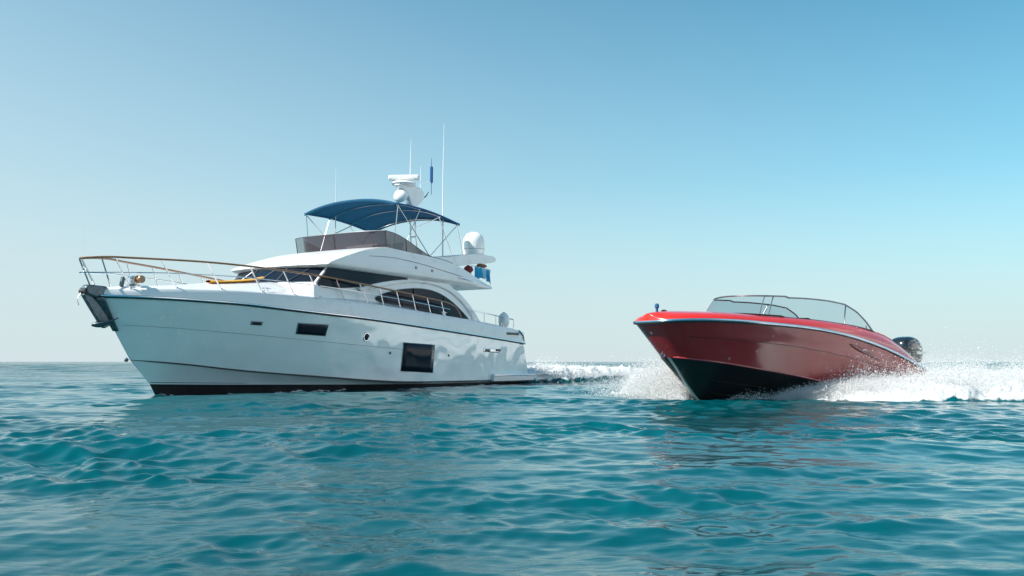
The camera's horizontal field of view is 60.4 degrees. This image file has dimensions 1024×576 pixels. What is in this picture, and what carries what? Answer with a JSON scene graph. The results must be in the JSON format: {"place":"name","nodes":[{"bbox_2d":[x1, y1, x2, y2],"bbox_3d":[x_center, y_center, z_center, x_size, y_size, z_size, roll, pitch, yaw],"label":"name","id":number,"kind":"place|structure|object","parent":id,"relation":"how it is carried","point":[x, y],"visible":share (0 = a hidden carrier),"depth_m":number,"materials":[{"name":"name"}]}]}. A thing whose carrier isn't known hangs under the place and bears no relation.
{"place":"outdoors","nodes":[
{"label":"outdoors","id":0,"kind":"place"},
{"bbox_2d":[0,362,1023,575],"bbox_3d":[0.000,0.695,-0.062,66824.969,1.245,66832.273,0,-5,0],"label":"sea","id":1,"kind":"structure","parent":0,"point":[114,469],"depth_m":7.00,"materials":[{"name":"liquid"}]},
{"bbox_2d":[77,139,547,394],"bbox_3d":[-5.783,-1.107,32.664,5.319,11.450,22.045,-3,-6,30],"label":"motor yacht","id":2,"kind":"object","parent":1,"relation":"on","point":[373,305],"visible":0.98,"depth_m":28.79,"materials":[{"name":"white paint"}]},
{"bbox_2d":[206,277,264,282],"bbox_3d":[-8.489,-0.237,27.091,0.720,0.130,2.300,-2,2,26],"label":"paddleboard","id":3,"kind":"object","parent":2,"relation":"on","point":[226,281],"visible":0.89,"depth_m":26.59,"materials":[{"name":"yellow plastic"}]},
{"bbox_2d":[464,265,472,272],"bbox_3d":[-1.749,-0.752,35.560,0.345,0.342,0.516,-3,-6,30],"label":"cloth bundle","id":4,"kind":"object","parent":2,"relation":"on","point":[468,268],"visible":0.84,"depth_m":35.41,"materials":[{"name":"red fabric"}]},
{"bbox_2d":[475,267,482,278],"bbox_3d":[-1.374,-0.617,36.127,0.146,0.491,0.504,-3,-6,30],"label":"towel","id":5,"kind":"object","parent":2,"relation":"hanging from","point":[478,273],"visible":0.99,"depth_m":36.08,"materials":[{"name":"blue fabric"}]},
{"bbox_2d":[476,264,486,267],"bbox_3d":[-1.256,-0.911,36.460,0.292,0.183,0.730,-3,-6,30],"label":"cloth bundle","id":6,"kind":"object","parent":2,"relation":"on","point":[482,265],"visible":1,"depth_m":36.27,"materials":[{"name":"brown fabric"}]},
{"bbox_2d":[482,268,486,278],"bbox_3d":[-1.166,-0.585,36.502,0.144,0.452,0.362,-3,-6,30],"label":"towel","id":7,"kind":"object","parent":2,"relation":"hanging from","point":[484,273],"visible":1,"depth_m":36.47,"materials":[{"name":"blue fabric"}]},
{"bbox_2d":[486,270,490,282],"bbox_3d":[-0.996,-0.501,36.792,0.145,0.531,0.368,-3,-6,30],"label":"towel","id":8,"kind":"object","parent":2,"relation":"hanging from","point":[487,276],"visible":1,"depth_m":36.78,"materials":[{"name":"blue fabric"}]},
{"bbox_2d":[498,312,508,326],"bbox_3d":[-0.346,1.375,37.331,0.460,0.720,0.460,0,-5,0],"label":"fender","id":9,"kind":"object","parent":2,"relation":"on","point":[505,320],"visible":0.83,"depth_m":37.17,"materials":[{"name":"white plastic"}]},
{"bbox_2d":[526,354,646,376],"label":"stern wash","id":10,"kind":"object","parent":1,"relation":"on","point":[541,366],"visible":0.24,"depth_m":40.84},
{"bbox_2d":[555,351,694,399],"bbox_3d":[4.137,2.421,25.163,6.601,1.434,7.417,4,-6,-38],"label":"bow spray","id":11,"kind":"object","parent":1,"relation":"on","point":[670,386],"visible":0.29,"depth_m":22.24,"materials":[{"name":"white liquid"}]},
{"bbox_2d":[633,295,926,399],"bbox_3d":[7.324,1.871,22.673,10.364,3.151,2.770,3,-6,-34],"label":"speedboat","id":12,"kind":"object","parent":1,"relation":"on","point":[706,355],"visible":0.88,"depth_m":20.59,"materials":[{"name":"red paint"}]},
{"bbox_2d":[617,305,1023,400],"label":"wash froth","id":13,"kind":"object","parent":1,"relation":"on","point":[986,376],"visible":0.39,"depth_m":20.85,"materials":[{"name":"white liquid"}]},
{"bbox_2d":[730,371,955,400],"bbox_3d":[12.973,2.805,26.098,19.567,0.835,7.413,4,-6,-41],"label":"side spray","id":14,"kind":"object","parent":1,"relation":"on","point":[815,393],"visible":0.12,"depth_m":20.80,"materials":[{"name":"white liquid"}]},
{"bbox_2d":[0,0,1023,361],"label":"sky","id":15,"kind":"structure","parent":0,"point":[614,160],"materials":[{"name":"blue"}]}
]}

